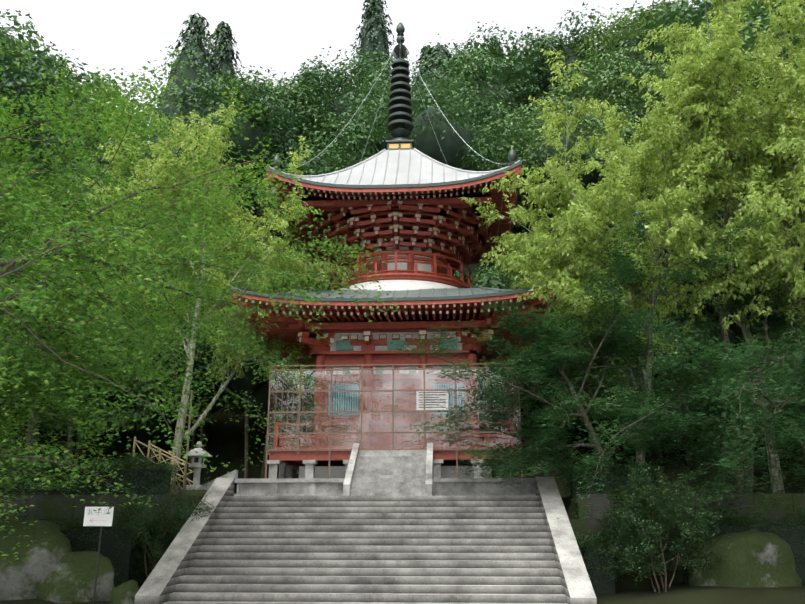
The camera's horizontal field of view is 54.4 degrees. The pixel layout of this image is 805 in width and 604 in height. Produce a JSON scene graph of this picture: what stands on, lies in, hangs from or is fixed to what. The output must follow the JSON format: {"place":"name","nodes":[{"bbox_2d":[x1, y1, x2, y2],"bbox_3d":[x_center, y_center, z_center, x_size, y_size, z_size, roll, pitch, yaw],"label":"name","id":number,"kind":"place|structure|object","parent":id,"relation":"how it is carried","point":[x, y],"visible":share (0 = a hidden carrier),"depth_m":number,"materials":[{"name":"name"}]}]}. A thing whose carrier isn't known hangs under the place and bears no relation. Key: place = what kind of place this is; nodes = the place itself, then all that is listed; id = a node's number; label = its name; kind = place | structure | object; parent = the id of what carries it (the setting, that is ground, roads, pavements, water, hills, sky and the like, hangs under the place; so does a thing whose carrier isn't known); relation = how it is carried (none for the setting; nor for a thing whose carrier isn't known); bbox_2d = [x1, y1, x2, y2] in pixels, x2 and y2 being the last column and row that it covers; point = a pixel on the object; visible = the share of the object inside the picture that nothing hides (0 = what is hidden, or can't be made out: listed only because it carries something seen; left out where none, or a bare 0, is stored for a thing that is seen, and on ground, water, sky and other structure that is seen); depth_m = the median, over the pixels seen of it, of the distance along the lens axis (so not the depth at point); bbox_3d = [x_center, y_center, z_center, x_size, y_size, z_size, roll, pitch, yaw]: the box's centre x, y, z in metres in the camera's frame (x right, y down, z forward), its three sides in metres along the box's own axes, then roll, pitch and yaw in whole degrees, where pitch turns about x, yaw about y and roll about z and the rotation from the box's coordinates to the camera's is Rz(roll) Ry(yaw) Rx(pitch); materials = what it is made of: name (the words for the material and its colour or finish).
{"place":"outdoors","nodes":[
{"label":"outdoors","id":0,"kind":"place"},
{"bbox_2d":[3,504,148,587],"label":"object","id":1,"kind":"object","parent":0,"point":[127,564],"depth_m":20.95,"materials":[{"name":"green plant"}]},
{"bbox_2d":[0,0,705,147],"label":"sky","id":2,"kind":"structure","parent":0,"point":[281,35],"materials":[{"name":"white"}]},
{"bbox_2d":[229,290,555,374],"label":"lower eaves","id":3,"kind":"object","parent":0,"point":[365,336],"visible":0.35,"depth_m":28.24,"materials":[{"name":"red wood"}]},
{"bbox_2d":[229,284,554,355],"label":"lower roof","id":4,"kind":"structure","parent":3,"relation":"on","point":[458,296],"depth_m":26.83,"materials":[{"name":"grey metal"}]},
{"bbox_2d":[0,237,804,603],"bbox_3d":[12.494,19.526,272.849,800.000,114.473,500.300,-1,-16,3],"label":"hillside ground","id":5,"kind":"structure","parent":0,"point":[226,439],"depth_m":38.70,"materials":[{"name":"green plant"}]},
{"bbox_2d":[0,451,181,494],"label":"hedge","id":6,"kind":"object","parent":5,"relation":"on","point":[41,491],"depth_m":22.95,"materials":[{"name":"green plant"}]},
{"bbox_2d":[83,505,113,603],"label":"direction sign","id":7,"kind":"object","parent":5,"relation":"on","point":[101,517],"visible":0.96,"depth_m":18.31,"materials":[{"name":"white painted board"},{"name":"black lettering"},{"name":"dark metal post"}]},
{"bbox_2d":[110,580,138,603],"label":"boulder","id":8,"kind":"object","parent":5,"relation":"on","point":[124,593],"visible":0.92,"depth_m":17.77,"materials":[{"name":"stone"}]},
{"bbox_2d":[93,465,219,578],"bbox_3d":[-6.240,6.181,21.265,4.129,3.314,2.966,-1,-16,3],"label":"shrub","id":9,"kind":"object","parent":5,"relation":"on","point":[158,518],"depth_m":21.07,"materials":[{"name":"green plant"}]},
{"bbox_2d":[119,390,193,494],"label":"wooden fence","id":10,"kind":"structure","parent":5,"relation":"on","point":[185,473],"depth_m":24.52,"materials":[{"name":"brown wood"}]},
{"bbox_2d":[178,441,210,496],"bbox_3d":[-6.297,5.114,24.023,1.100,1.685,1.100,-1,-16,3],"label":"stone lantern","id":11,"kind":"object","parent":5,"relation":"on","point":[197,462],"visible":0.79,"depth_m":23.86,"materials":[{"name":"grey stone"}]},
{"bbox_2d":[40,91,356,484],"bbox_3d":[-7.444,-0.686,29.847,11.640,16.048,10.038,-12,-19,36],"label":"light tree","id":12,"kind":"object","parent":5,"relation":"on","point":[164,178],"depth_m":29.07,"materials":[{"name":"green plant"}]},
{"bbox_2d":[0,21,407,561],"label":"maple","id":13,"kind":"object","parent":5,"relation":"on","point":[120,123],"depth_m":16.90,"materials":[{"name":"green plant"}]},
{"bbox_2d":[234,466,535,495],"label":"stone platform","id":14,"kind":"structure","parent":5,"relation":"on","point":[448,483],"depth_m":24.11,"materials":[{"name":"stone"}]},
{"bbox_2d":[204,443,432,495],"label":"stone steps","id":15,"kind":"structure","parent":14,"relation":"on","point":[380,464],"depth_m":24.60,"materials":[{"name":"grey stone"}]},
{"bbox_2d":[267,350,519,478],"bbox_3d":[-0.091,4.804,30.475,8.480,4.647,8.480,-1,-16,3],"label":"pagoda lower story","id":16,"kind":"object","parent":14,"relation":"on","point":[283,464],"visible":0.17,"depth_m":27.79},
{"bbox_2d":[325,244,471,322],"bbox_3d":[-0.091,-0.490,31.962,6.700,2.550,6.700,-1,-16,3],"label":"pagoda drum and balcony","id":17,"kind":"object","parent":16,"relation":"on","point":[415,268],"visible":0.33,"depth_m":29.89,"materials":[{"name":"red paint"}]},
{"bbox_2d":[266,168,521,273],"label":"upper eaves brackets","id":18,"kind":"object","parent":17,"relation":"on","point":[455,229],"visible":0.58,"depth_m":30.00,"materials":[{"name":"red wood"}]},
{"bbox_2d":[267,148,521,264],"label":"upper roof","id":19,"kind":"structure","parent":18,"relation":"on","point":[385,171],"depth_m":30.03,"materials":[{"name":"grey metal"}]},
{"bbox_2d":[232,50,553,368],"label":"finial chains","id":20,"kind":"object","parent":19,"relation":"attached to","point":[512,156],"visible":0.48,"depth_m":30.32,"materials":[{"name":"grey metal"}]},
{"bbox_2d":[385,22,413,149],"bbox_3d":[-0.091,-9.380,34.461,1.240,6.760,1.240,-1,-16,3],"label":"pagoda finial","id":21,"kind":"object","parent":19,"relation":"on","point":[400,125],"visible":0.98,"depth_m":34.03,"materials":[{"name":"black metal"}]},
{"bbox_2d":[265,363,522,478],"bbox_3d":[-0.091,5.161,30.373,8.536,3.910,8.533,-1,-16,3],"label":"glass enclosure frame","id":22,"kind":"object","parent":14,"relation":"on","point":[298,419],"visible":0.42,"depth_m":26.51,"materials":[{"name":"metal"}]},
{"bbox_2d":[0,124,804,492],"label":"forest trunks","id":23,"kind":"object","parent":5,"relation":"on","point":[204,428],"depth_m":38.58,"materials":[{"name":"brown plant"}]},
{"bbox_2d":[0,0,804,438],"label":"forested hillside","id":24,"kind":"structure","parent":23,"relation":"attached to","point":[520,132],"depth_m":45.73,"materials":[{"name":"green plant"}]},
{"bbox_2d":[144,0,506,307],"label":"conifer trees","id":25,"kind":"object","parent":24,"relation":"on","point":[194,21],"depth_m":68.77,"materials":[{"name":"green plant"}]},
{"bbox_2d":[0,0,804,451],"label":"background trees","id":26,"kind":"object","parent":23,"relation":"attached to","point":[426,144],"visible":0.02,"depth_m":43.72,"materials":[{"name":"green plant"}]},
{"bbox_2d":[388,211,779,488],"bbox_3d":[4.621,1.109,23.101,9.751,8.543,9.492,5,-16,-17],"label":"dark maple foliage","id":27,"kind":"object","parent":5,"relation":"on","point":[541,365],"visible":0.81,"depth_m":22.46,"materials":[{"name":"green plant"}]},
{"bbox_2d":[574,522,622,594],"bbox_3d":[5.121,6.685,20.462,1.393,1.812,1.282,-1,-16,3],"label":"planting","id":28,"kind":"object","parent":5,"relation":"on","point":[608,587],"depth_m":20.23,"materials":[{"name":"green plant"}]},
{"bbox_2d":[557,455,668,499],"bbox_3d":[6.021,5.065,22.418,3.069,1.459,1.322,-1,-16,3],"label":"hedge","id":29,"kind":"object","parent":5,"relation":"on","point":[615,469],"depth_m":22.18,"materials":[{"name":"green plant"}]},
{"bbox_2d":[461,0,799,465],"bbox_3d":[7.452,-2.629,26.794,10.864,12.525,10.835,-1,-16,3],"label":"tree","id":30,"kind":"object","parent":5,"relation":"on","point":[584,227],"visible":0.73,"depth_m":24.54,"materials":[{"name":"green plant"}]},
{"bbox_2d":[593,454,733,592],"bbox_3d":[6.436,5.579,19.568,3.181,3.481,3.193,-1,-16,3],"label":"shrub","id":31,"kind":"object","parent":5,"relation":"on","point":[662,513],"depth_m":19.19,"materials":[{"name":"green plant"}]},
{"bbox_2d":[587,0,804,334],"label":"tree foliage","id":32,"kind":"object","parent":5,"relation":"on","point":[691,75],"visible":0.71,"depth_m":24.00,"materials":[{"name":"green plant"}]},
{"bbox_2d":[604,0,804,492],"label":"tree trunk","id":33,"kind":"object","parent":5,"relation":"on","point":[745,332],"visible":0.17,"depth_m":25.06,"materials":[{"name":"brown plant"}]},
{"bbox_2d":[683,504,804,583],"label":"planting","id":34,"kind":"object","parent":5,"relation":"on","point":[786,537],"depth_m":20.13,"materials":[{"name":"green plant"}]},
{"bbox_2d":[721,0,804,274],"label":"tree","id":35,"kind":"object","parent":5,"relation":"on","point":[790,81],"visible":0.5,"depth_m":24.67,"materials":[{"name":"green plant"}]},
{"bbox_2d":[770,0,802,170],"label":"tree trunk","id":36,"kind":"object","parent":5,"relation":"on","point":[784,66],"visible":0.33,"depth_m":25.67,"materials":[{"name":"grey plant"}]},
{"label":"gravel ground","id":37,"kind":"structure","parent":0,"visible":0},
{"bbox_2d":[0,516,72,600],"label":"boulder","id":38,"kind":"object","parent":37,"relation":"on","point":[22,577],"visible":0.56,"depth_m":18.63,"materials":[{"name":"stone"}]},
{"bbox_2d":[36,550,114,602],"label":"boulder","id":39,"kind":"object","parent":37,"relation":"on","point":[70,577],"visible":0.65,"depth_m":18.57,"materials":[{"name":"stone"}]},
{"bbox_2d":[0,89,302,529],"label":"tree","id":40,"kind":"object","parent":37,"relation":"on","point":[97,364],"depth_m":20.02,"materials":[{"name":"green plant"}]},
{"bbox_2d":[134,477,596,603],"bbox_3d":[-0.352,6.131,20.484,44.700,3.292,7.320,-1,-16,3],"label":"stone stairs","id":41,"kind":"structure","parent":37,"relation":"on","point":[370,550],"depth_m":19.59,"materials":[{"name":"grey stone"}]},
{"bbox_2d":[0,493,804,573],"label":"retaining wall","id":42,"kind":"structure","parent":37,"relation":"on","point":[52,508],"depth_m":21.34,"materials":[{"name":"stone"}]},
{"bbox_2d":[557,255,804,569],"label":"dark maple","id":43,"kind":"object","parent":37,"relation":"on","point":[786,387],"depth_m":20.38,"materials":[{"name":"green plant"}]},
{"bbox_2d":[684,529,801,587],"bbox_3d":[8.558,6.698,20.006,2.942,1.741,2.362,-1,-16,3],"label":"boulder","id":44,"kind":"object","parent":37,"relation":"on","point":[755,558],"visible":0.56,"depth_m":19.16,"materials":[{"name":"stone"}]}
]}

